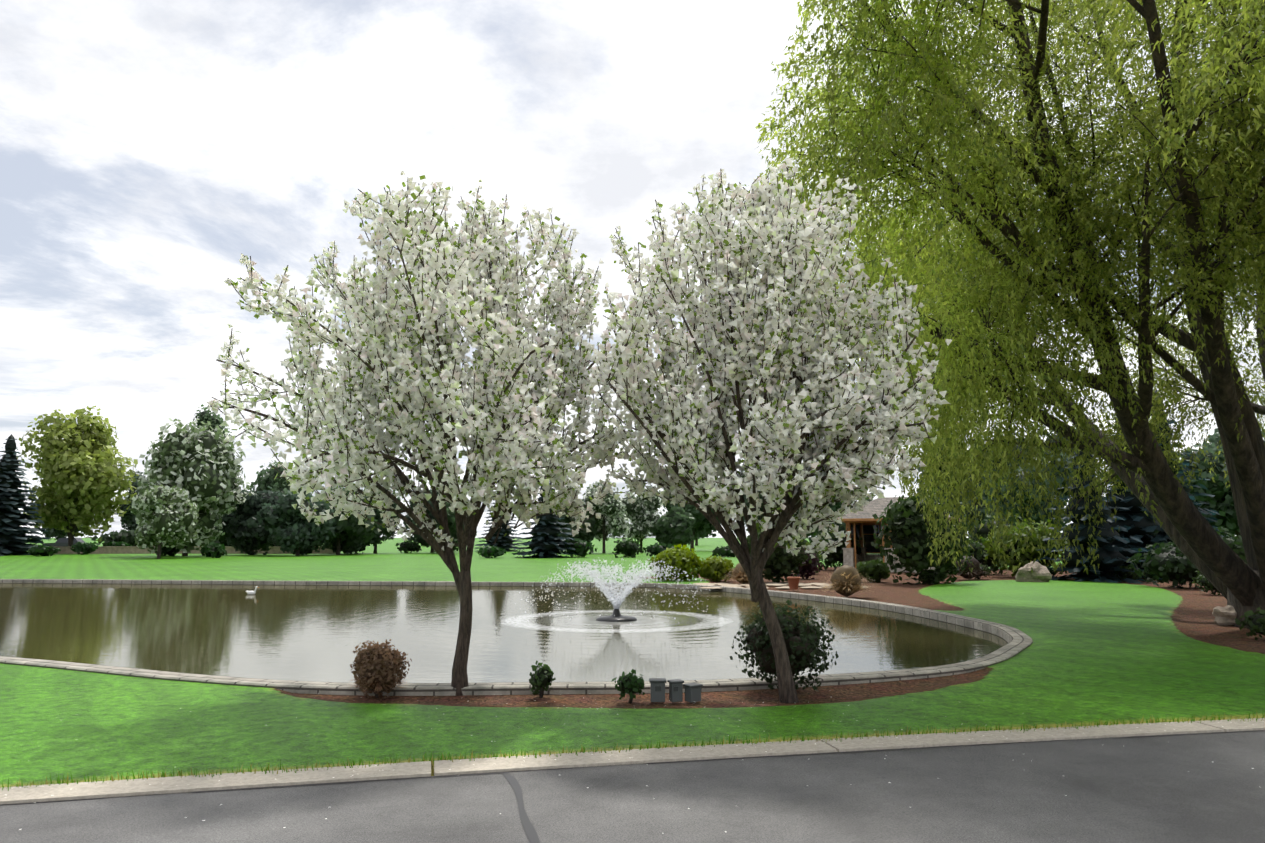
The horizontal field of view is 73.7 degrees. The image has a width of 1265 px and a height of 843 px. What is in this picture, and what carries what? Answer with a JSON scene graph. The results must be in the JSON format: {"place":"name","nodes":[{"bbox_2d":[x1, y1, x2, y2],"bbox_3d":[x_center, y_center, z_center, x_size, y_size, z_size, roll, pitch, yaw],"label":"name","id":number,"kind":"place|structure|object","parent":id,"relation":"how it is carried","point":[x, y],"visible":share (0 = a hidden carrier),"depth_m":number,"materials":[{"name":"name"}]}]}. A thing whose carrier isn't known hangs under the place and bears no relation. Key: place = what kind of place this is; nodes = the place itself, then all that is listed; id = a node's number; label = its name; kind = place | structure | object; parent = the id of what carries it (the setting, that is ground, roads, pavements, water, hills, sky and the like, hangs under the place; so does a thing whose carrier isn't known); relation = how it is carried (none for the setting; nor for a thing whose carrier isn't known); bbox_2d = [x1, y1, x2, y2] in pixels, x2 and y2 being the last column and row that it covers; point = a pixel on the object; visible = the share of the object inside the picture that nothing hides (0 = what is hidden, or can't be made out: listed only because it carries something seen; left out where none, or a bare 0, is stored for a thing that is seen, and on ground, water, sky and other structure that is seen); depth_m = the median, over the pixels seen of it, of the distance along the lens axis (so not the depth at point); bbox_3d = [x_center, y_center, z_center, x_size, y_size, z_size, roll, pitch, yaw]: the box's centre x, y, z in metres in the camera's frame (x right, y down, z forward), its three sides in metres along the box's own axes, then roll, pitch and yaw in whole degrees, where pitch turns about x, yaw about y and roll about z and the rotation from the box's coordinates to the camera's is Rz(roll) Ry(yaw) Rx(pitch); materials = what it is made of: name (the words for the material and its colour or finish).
{"place":"outdoors","nodes":[
{"label":"outdoors","id":0,"kind":"place"},
{"bbox_2d":[42,538,85,545],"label":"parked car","id":1,"kind":"object","parent":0,"point":[61,542],"visible":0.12,"depth_m":108.75,"materials":[{"name":"grey paint"}]},
{"bbox_2d":[0,583,1007,682],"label":"pond water","id":2,"kind":"structure","parent":0,"point":[317,633],"depth_m":16.29,"materials":[{"name":"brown liquid"}]},
{"bbox_2d":[246,586,258,593],"bbox_3d":[-12.157,5.406,26.966,0.430,0.286,0.158,0,-8,-1],"label":"swan","id":3,"kind":"object","parent":2,"relation":"on","point":[251,592],"visible":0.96,"depth_m":26.92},
{"bbox_2d":[507,557,718,623],"bbox_3d":[-0.413,3.738,18.722,4.576,1.412,4.753,0,-8,-1],"label":"fountain","id":4,"kind":"object","parent":2,"relation":"on","point":[615,599],"visible":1,"depth_m":18.48,"materials":[{"name":"white liquid"}]},
{"bbox_2d":[0,538,1264,790],"bbox_3d":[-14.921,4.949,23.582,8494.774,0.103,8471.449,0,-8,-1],"label":"lawn","id":5,"kind":"structure","parent":0,"point":[1102,652],"depth_m":8.92,"materials":[{"name":"green plant"}]},
{"bbox_2d":[0,528,17,555],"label":"spruce","id":6,"kind":"object","parent":5,"relation":"on","point":[6,553],"visible":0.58,"depth_m":79.95,"materials":[{"name":"green plant"}]},
{"bbox_2d":[0,434,51,555],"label":"spruce","id":7,"kind":"object","parent":5,"relation":"on","point":[14,537],"visible":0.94,"depth_m":82.22,"materials":[{"name":"green plant"}]},
{"bbox_2d":[28,545,60,556],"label":"shrub","id":8,"kind":"object","parent":5,"relation":"on","point":[43,550],"visible":0.94,"depth_m":75.88,"materials":[{"name":"green plant"}]},
{"bbox_2d":[41,521,82,539],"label":"tree","id":9,"kind":"object","parent":5,"relation":"on","point":[56,534],"visible":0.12,"depth_m":175.88,"materials":[{"name":"green plant"}]},
{"bbox_2d":[17,406,138,545],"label":"cottonwood tree","id":10,"kind":"object","parent":5,"relation":"on","point":[78,462],"visible":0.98,"depth_m":89.10,"materials":[{"name":"green plant"}]},
{"bbox_2d":[70,541,97,554],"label":"shrub","id":11,"kind":"object","parent":5,"relation":"on","point":[84,547],"visible":0.98,"depth_m":82.92,"materials":[{"name":"green plant"}]},
{"bbox_2d":[105,541,131,545],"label":"shrub","id":12,"kind":"object","parent":5,"relation":"on","point":[121,543],"visible":0.33,"depth_m":91.47,"materials":[{"name":"green plant"}]},
{"bbox_2d":[91,529,150,545],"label":"tree","id":13,"kind":"object","parent":5,"relation":"on","point":[124,535],"visible":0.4,"depth_m":96.17,"materials":[{"name":"green plant"}]},
{"bbox_2d":[113,470,146,530],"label":"dark round tree","id":14,"kind":"object","parent":5,"relation":"on","point":[127,520],"visible":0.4,"depth_m":107.00,"materials":[{"name":"green plant"}]},
{"bbox_2d":[134,484,198,558],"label":"pear tree","id":15,"kind":"object","parent":5,"relation":"on","point":[170,517],"visible":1,"depth_m":68.07,"materials":[{"name":"green plant"}]},
{"bbox_2d":[154,542,179,555],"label":"shrub","id":16,"kind":"object","parent":5,"relation":"on","point":[169,551],"visible":0.62,"depth_m":75.99,"materials":[{"name":"green plant"}]},
{"bbox_2d":[126,418,253,555],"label":"tree","id":17,"kind":"object","parent":5,"relation":"on","point":[202,466],"visible":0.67,"depth_m":75.39,"materials":[{"name":"green plant"}]},
{"bbox_2d":[48,546,335,553],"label":"garden wall","id":18,"kind":"structure","parent":5,"relation":"on","point":[136,550],"depth_m":87.83,"materials":[{"name":"stone"}]},
{"bbox_2d":[188,538,231,545],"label":"hedge","id":19,"kind":"object","parent":5,"relation":"on","point":[224,542],"visible":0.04,"depth_m":98.38,"materials":[{"name":"green plant"}]},
{"bbox_2d":[193,404,231,516],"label":"tree","id":20,"kind":"object","parent":5,"relation":"on","point":[214,419],"visible":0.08,"depth_m":118.57,"materials":[{"name":"green plant"}]},
{"bbox_2d":[200,541,227,557],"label":"shrub","id":21,"kind":"object","parent":5,"relation":"on","point":[212,549],"visible":0.96,"depth_m":70.17,"materials":[{"name":"green plant"}]},
{"bbox_2d":[213,486,284,554],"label":"dark tree","id":22,"kind":"object","parent":5,"relation":"on","point":[245,531],"visible":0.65,"depth_m":80.93,"materials":[{"name":"green plant"}]},
{"bbox_2d":[249,460,316,497],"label":"green tree","id":23,"kind":"object","parent":5,"relation":"on","point":[264,481],"visible":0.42,"depth_m":102.36,"materials":[{"name":"green plant"}]},
{"bbox_2d":[257,490,341,555],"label":"dark tree","id":24,"kind":"object","parent":5,"relation":"on","point":[292,530],"visible":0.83,"depth_m":77.40,"materials":[{"name":"green plant"}]},
{"bbox_2d":[292,547,311,554],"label":"shrub","id":25,"kind":"object","parent":5,"relation":"on","point":[307,551],"visible":0.17,"depth_m":79.67,"materials":[{"name":"green plant"}]},
{"bbox_2d":[320,534,371,553],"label":"bush","id":26,"kind":"object","parent":5,"relation":"on","point":[352,547],"visible":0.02,"depth_m":83.86,"materials":[{"name":"green plant"}]},
{"bbox_2d":[321,488,378,554],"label":"tree","id":27,"kind":"object","parent":5,"relation":"on","point":[351,532],"visible":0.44,"depth_m":81.36,"materials":[{"name":"green plant"}]},
{"bbox_2d":[352,543,366,553],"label":"shrub","id":28,"kind":"object","parent":5,"relation":"on","point":[363,548],"visible":0.25,"depth_m":87.75,"materials":[{"name":"green plant"}]},
{"bbox_2d":[346,639,411,699],"bbox_3d":[-2.778,2.711,9.229,0.730,0.644,0.722,0,-8,-1],"label":"dormant shrub","id":29,"kind":"object","parent":5,"relation":"on","point":[377,662],"depth_m":9.08,"materials":[{"name":"brown plant"}]},
{"bbox_2d":[362,492,404,552],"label":"green tree","id":30,"kind":"object","parent":5,"relation":"on","point":[375,540],"visible":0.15,"depth_m":89.28,"materials":[{"name":"green plant"}]},
{"bbox_2d":[396,541,421,552],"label":"shrub","id":31,"kind":"object","parent":5,"relation":"on","point":[407,546],"visible":0.94,"depth_m":92.33,"materials":[{"name":"green plant"}]},
{"bbox_2d":[403,514,417,528],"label":"tree","id":32,"kind":"object","parent":5,"relation":"on","point":[409,518],"visible":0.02,"depth_m":177.41,"materials":[{"name":"green plant"}]},
{"bbox_2d":[407,489,439,552],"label":"green tree","id":33,"kind":"object","parent":5,"relation":"on","point":[418,539],"visible":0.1,"depth_m":93.28,"materials":[{"name":"green plant"}]},
{"bbox_2d":[206,171,652,695],"bbox_3d":[-2.233,0.211,9.759,4.963,5.799,4.763,0,-8,-1],"label":"crabapple tree","id":34,"kind":"object","parent":5,"relation":"on","point":[503,393],"visible":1,"depth_m":9.04,"materials":[{"name":"white plant"}]},
{"bbox_2d":[434,537,458,553],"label":"shrub","id":35,"kind":"object","parent":5,"relation":"on","point":[455,548],"visible":0.1,"depth_m":86.98,"materials":[{"name":"green plant"}]},
{"bbox_2d":[432,501,476,542],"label":"tree","id":36,"kind":"object","parent":5,"relation":"on","point":[451,523],"visible":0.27,"depth_m":88.82,"materials":[{"name":"green plant"}]},
{"bbox_2d":[476,546,505,557],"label":"shrub","id":37,"kind":"object","parent":5,"relation":"on","point":[490,551],"visible":0.98,"depth_m":69.14,"materials":[{"name":"green plant"}]},
{"bbox_2d":[474,486,523,551],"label":"spruce","id":38,"kind":"object","parent":5,"relation":"on","point":[505,542],"visible":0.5,"depth_m":102.63,"materials":[{"name":"green plant"}]},
{"bbox_2d":[0,579,1032,695],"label":"pond coping stone","id":39,"kind":"object","parent":5,"relation":"on","point":[1018,641],"visible":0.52,"depth_m":10.60,"materials":[{"name":"grey stone"}]},
{"bbox_2d":[529,661,555,697],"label":"plant","id":40,"kind":"object","parent":5,"relation":"on","point":[541,679],"visible":1,"depth_m":9.16,"materials":[{"name":"green plant"}]},
{"bbox_2d":[512,481,576,557],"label":"spruce","id":41,"kind":"object","parent":5,"relation":"on","point":[545,541],"visible":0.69,"depth_m":70.22,"materials":[{"name":"green plant"}]},
{"bbox_2d":[556,504,598,542],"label":"tree","id":42,"kind":"object","parent":5,"relation":"on","point":[582,535],"visible":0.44,"depth_m":86.01,"materials":[{"name":"green plant"}]},
{"bbox_2d":[559,538,596,556],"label":"shrub","id":43,"kind":"object","parent":5,"relation":"on","point":[582,548],"visible":0.92,"depth_m":70.62,"materials":[{"name":"green plant"}]},
{"bbox_2d":[581,480,629,552],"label":"blossom tree","id":44,"kind":"object","parent":5,"relation":"on","point":[610,509],"visible":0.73,"depth_m":87.98,"materials":[{"name":"green plant"}]},
{"bbox_2d":[612,539,643,557],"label":"shrub","id":45,"kind":"object","parent":5,"relation":"on","point":[628,548],"visible":0.98,"depth_m":70.03,"materials":[{"name":"green plant"}]},
{"bbox_2d":[612,669,644,703],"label":"plant","id":46,"kind":"object","parent":5,"relation":"on","point":[630,684],"visible":1,"depth_m":8.84,"materials":[{"name":"green plant"}]},
{"bbox_2d":[19,694,1253,831],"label":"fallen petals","id":47,"kind":"object","parent":5,"relation":"on","point":[610,755],"visible":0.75,"depth_m":6.45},
{"bbox_2d":[620,488,663,551],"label":"blossom tree","id":48,"kind":"object","parent":5,"relation":"on","point":[640,516],"visible":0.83,"depth_m":94.77,"materials":[{"name":"green plant"}]},
{"bbox_2d":[649,678,666,701],"bbox_3d":[0.267,2.836,8.897,0.180,0.224,0.150,0,-8,-1],"label":"utility box","id":49,"kind":"object","parent":5,"relation":"on","point":[657,689],"visible":1,"depth_m":8.84,"materials":[{"name":"grey metal"}]},
{"bbox_2d":[643,542,678,557],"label":"shrub","id":50,"kind":"object","parent":5,"relation":"on","point":[655,549],"visible":0.6,"depth_m":70.95,"materials":[{"name":"green plant"}]},
{"bbox_2d":[649,506,695,546],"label":"tree","id":51,"kind":"object","parent":5,"relation":"on","point":[674,525],"visible":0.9,"depth_m":90.33,"materials":[{"name":"green plant"}]},
{"bbox_2d":[667,679,683,701],"bbox_3d":[0.457,2.841,8.899,0.150,0.214,0.126,3,-8,-18],"label":"utility box","id":52,"kind":"object","parent":5,"relation":"on","point":[675,690],"visible":1,"depth_m":8.86,"materials":[{"name":"grey metal"}]},
{"bbox_2d":[647,544,705,580],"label":"yellow shrub","id":53,"kind":"object","parent":5,"relation":"on","point":[683,558],"visible":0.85,"depth_m":32.66,"materials":[{"name":"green plant"}]},
{"bbox_2d":[683,683,702,702],"bbox_3d":[0.637,2.861,8.900,0.170,0.174,0.142,6,-10,-35],"label":"trash bin","id":54,"kind":"object","parent":5,"relation":"on","point":[692,692],"visible":1,"depth_m":8.86,"materials":[{"name":"grey plastic"}]},
{"bbox_2d":[658,468,729,550],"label":"green tree","id":55,"kind":"object","parent":5,"relation":"on","point":[704,525],"visible":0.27,"depth_m":107.89,"materials":[{"name":"green plant"}]},
{"bbox_2d":[694,531,708,545],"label":"tree","id":56,"kind":"object","parent":5,"relation":"on","point":[696,540],"visible":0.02,"depth_m":177.45,"materials":[{"name":"green plant"}]},
{"bbox_2d":[697,555,734,581],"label":"yellow shrub","id":57,"kind":"object","parent":5,"relation":"on","point":[715,568],"visible":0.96,"depth_m":32.76,"materials":[{"name":"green plant"}]},
{"bbox_2d":[712,546,734,556],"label":"shrub","id":58,"kind":"object","parent":5,"relation":"on","point":[724,551],"visible":0.85,"depth_m":71.95,"materials":[{"name":"green plant"}]},
{"bbox_2d":[724,563,748,583],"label":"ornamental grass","id":59,"kind":"object","parent":5,"relation":"on","point":[738,574],"depth_m":30.53,"materials":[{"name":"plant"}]},
{"bbox_2d":[585,158,951,702],"bbox_3d":[1.432,0.122,9.367,3.808,5.868,3.840,0,-8,-1],"label":"crabapple tree","id":60,"kind":"object","parent":5,"relation":"on","point":[763,331],"visible":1,"depth_m":8.67,"materials":[{"name":"white plant"}]},
{"bbox_2d":[739,458,798,532],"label":"green tree","id":61,"kind":"object","parent":5,"relation":"on","point":[747,502],"visible":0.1,"depth_m":114.61,"materials":[{"name":"green plant"}]},
{"bbox_2d":[747,529,811,582],"bbox_3d":[5.512,4.990,32.227,2.511,2.418,2.572,0,-8,-1],"label":"shrub","id":62,"kind":"object","parent":5,"relation":"on","point":[781,562],"visible":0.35,"depth_m":31.57,"materials":[{"name":"green plant"}]},
{"bbox_2d":[693,583,867,588],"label":"flagstone patio","id":63,"kind":"structure","parent":5,"relation":"on","point":[807,585],"depth_m":29.82,"materials":[{"name":"brown stone"}]},
{"bbox_2d":[730,600,838,693],"bbox_3d":[1.724,2.553,9.531,1.089,1.061,1.089,-6,-10,39],"label":"juniper shrub","id":64,"kind":"object","parent":5,"relation":"on","point":[802,640],"visible":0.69,"depth_m":9.36,"materials":[{"name":"green plant"}]},
{"bbox_2d":[787,577,799,589],"bbox_3d":[5.258,5.276,27.514,0.440,0.400,0.440,0,-8,-1],"label":"terracotta pot","id":65,"kind":"object","parent":5,"relation":"on","point":[793,582],"visible":1,"depth_m":27.37,"materials":[{"name":"brown ceramic"}]},
{"bbox_2d":[793,500,815,540],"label":"tree","id":66,"kind":"object","parent":5,"relation":"on","point":[809,538],"depth_m":187.44,"materials":[{"name":"green plant"}]},
{"bbox_2d":[791,548,823,578],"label":"purple shrub","id":67,"kind":"object","parent":5,"relation":"on","point":[809,569],"visible":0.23,"depth_m":34.65,"materials":[{"name":"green plant"}]},
{"bbox_2d":[801,547,823,573],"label":"bush","id":68,"kind":"object","parent":5,"relation":"on","point":[819,558],"visible":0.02,"depth_m":39.22,"materials":[{"name":"green plant"}]},
{"bbox_2d":[797,488,854,536],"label":"green tree","id":69,"kind":"object","parent":5,"relation":"on","point":[836,506],"visible":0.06,"depth_m":97.31,"materials":[{"name":"green plant"}]},
{"bbox_2d":[810,523,861,569],"bbox_3d":[10.741,6.676,44.644,3.070,2.586,2.806,6,-10,-38],"label":"shrub","id":70,"kind":"object","parent":5,"relation":"on","point":[834,557],"visible":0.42,"depth_m":43.95,"materials":[{"name":"green plant"}]},
{"bbox_2d":[821,565,876,596],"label":"ornamental grass","id":71,"kind":"object","parent":5,"relation":"on","point":[846,580],"depth_m":24.17,"materials":[{"name":"beige plant"}]},
{"bbox_2d":[856,559,889,582],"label":"bush","id":72,"kind":"object","parent":5,"relation":"on","point":[872,570],"visible":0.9,"depth_m":32.25,"materials":[{"name":"green plant"}]},
{"bbox_2d":[831,497,959,572],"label":"garden house","id":73,"kind":"structure","parent":5,"relation":"on","point":[861,523],"depth_m":43.15,"materials":[{"name":"wood"}]},
{"bbox_2d":[871,487,975,583],"bbox_3d":[10.925,4.388,31.468,3.723,3.947,2.991,0,-8,-1],"label":"tall shrub","id":74,"kind":"object","parent":5,"relation":"on","point":[907,526],"visible":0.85,"depth_m":30.81,"materials":[{"name":"green plant"}]},
{"bbox_2d":[917,571,940,584],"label":"shrub","id":75,"kind":"object","parent":5,"relation":"on","point":[928,576],"visible":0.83,"depth_m":30.78,"materials":[{"name":"green plant"}]},
{"bbox_2d":[913,436,995,530],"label":"green tree","id":76,"kind":"object","parent":5,"relation":"on","point":[984,496],"visible":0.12,"depth_m":90.97,"materials":[{"name":"green plant"}]},
{"bbox_2d":[950,522,974,561],"bbox_3d":[16.136,6.346,43.679,3.233,2.866,3.022,0,-8,-1],"label":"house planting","id":77,"kind":"object","parent":5,"relation":"on","point":[969,535],"visible":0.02,"depth_m":43.45,"materials":[{"name":"green plant"}]},
{"bbox_2d":[950,556,990,578],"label":"bare shrub","id":78,"kind":"object","parent":5,"relation":"on","point":[969,574],"visible":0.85,"depth_m":33.88,"materials":[{"name":"plant"}]},
{"bbox_2d":[950,538,1002,574],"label":"bush","id":79,"kind":"object","parent":5,"relation":"on","point":[977,554],"visible":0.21,"depth_m":39.15,"materials":[{"name":"green plant"}]},
{"bbox_2d":[975,564,991,579],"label":"shrub","id":80,"kind":"object","parent":5,"relation":"on","point":[986,570],"visible":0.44,"depth_m":34.62,"materials":[{"name":"green plant"}]},
{"bbox_2d":[968,510,1035,565],"bbox_3d":[20.686,6.604,46.743,3.516,3.445,3.426,4,-9,-29],"label":"house planting","id":81,"kind":"object","parent":5,"relation":"on","point":[983,531],"visible":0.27,"depth_m":46.48,"materials":[{"name":"green plant"}]},
{"bbox_2d":[755,0,1264,628],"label":"willow tree","id":82,"kind":"object","parent":5,"relation":"on","point":[1205,206],"visible":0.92,"depth_m":13.72,"materials":[{"name":"green plant"}]},
{"bbox_2d":[976,519,1070,576],"bbox_3d":[17.314,5.574,36.735,4.221,2.680,3.363,0,-8,-1],"label":"green shrub","id":83,"kind":"object","parent":5,"relation":"on","point":[1026,557],"visible":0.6,"depth_m":35.97,"materials":[{"name":"green plant"}]},
{"bbox_2d":[980,426,1077,533],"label":"green tree","id":84,"kind":"object","parent":5,"relation":"on","point":[1037,509],"visible":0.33,"depth_m":70.07,"materials":[{"name":"green plant"}]},
{"bbox_2d":[1015,561,1051,581],"bbox_3d":[15.288,5.893,32.157,1.300,1.107,1.031,0,-8,-1],"label":"boulder","id":85,"kind":"object","parent":5,"relation":"on","point":[1041,573],"visible":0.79,"depth_m":31.89,"materials":[{"name":"stone"}]},
{"bbox_2d":[1036,448,1156,583],"bbox_3d":[18.402,3.341,34.067,4.608,6.427,4.567,0,-8,-1],"label":"spruce","id":86,"kind":"object","parent":5,"relation":"on","point":[1110,558],"visible":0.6,"depth_m":33.21,"materials":[{"name":"green plant"}]},
{"bbox_2d":[1113,564,1141,581],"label":"shrub","id":87,"kind":"object","parent":5,"relation":"on","point":[1129,574],"visible":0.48,"depth_m":32.78,"materials":[{"name":"green plant"}]},
{"bbox_2d":[1072,417,1193,579],"bbox_3d":[21.858,3.160,37.307,5.757,7.763,5.741,0,-8,-1],"label":"spruce","id":88,"kind":"object","parent":5,"relation":"on","point":[1145,529],"visible":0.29,"depth_m":36.11,"materials":[{"name":"green plant"}]},
{"bbox_2d":[1126,541,1201,588],"bbox_3d":[18.551,4.886,28.691,2.982,1.789,2.570,0,-8,-1],"label":"dark shrub","id":89,"kind":"object","parent":5,"relation":"on","point":[1166,562],"visible":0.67,"depth_m":28.47,"materials":[{"name":"green plant"}]},
{"bbox_2d":[1146,388,1231,542],"bbox_3d":[27.285,2.985,43.415,6.453,9.707,6.546,0,-8,-1],"label":"spruce","id":90,"kind":"object","parent":5,"relation":"on","point":[1187,489],"visible":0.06,"depth_m":42.45,"materials":[{"name":"green plant"}]},
{"bbox_2d":[1192,571,1219,594],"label":"shrub","id":91,"kind":"object","parent":5,"relation":"on","point":[1201,580],"visible":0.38,"depth_m":25.43,"materials":[{"name":"green plant"}]},
{"bbox_2d":[1170,527,1247,564],"bbox_3d":[22.616,5.175,32.677,3.570,2.187,3.342,0,-8,-1],"label":"dark shrub","id":92,"kind":"object","parent":5,"relation":"on","point":[1234,544],"visible":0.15,"depth_m":32.01,"materials":[{"name":"green plant"}]},
{"bbox_2d":[1177,428,1264,542],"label":"green tree","id":93,"kind":"object","parent":5,"relation":"on","point":[1221,501],"visible":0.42,"depth_m":58.90,"materials":[{"name":"green plant"}]},
{"bbox_2d":[1212,605,1236,625],"bbox_3d":[11.881,3.872,16.744,0.584,0.516,0.685,-4,-9,26],"label":"boulder","id":94,"kind":"object","parent":5,"relation":"on","point":[1225,616],"visible":0.56,"depth_m":16.61,"materials":[{"name":"stone"}]},
{"bbox_2d":[1235,607,1264,639],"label":"shrub","id":95,"kind":"object","parent":5,"relation":"on","point":[1255,622],"visible":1,"depth_m":14.17,"materials":[{"name":"green plant"}]},
{"bbox_2d":[0,718,1264,842],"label":"road asphalt and kerb","id":96,"kind":"structure","parent":0,"point":[1129,783],"depth_m":5.40,"materials":[{"name":"grey asphalt"}]},
{"bbox_2d":[0,0,1264,537],"label":"sky","id":97,"kind":"structure","parent":0,"point":[147,146],"materials":[{"name":"white"}]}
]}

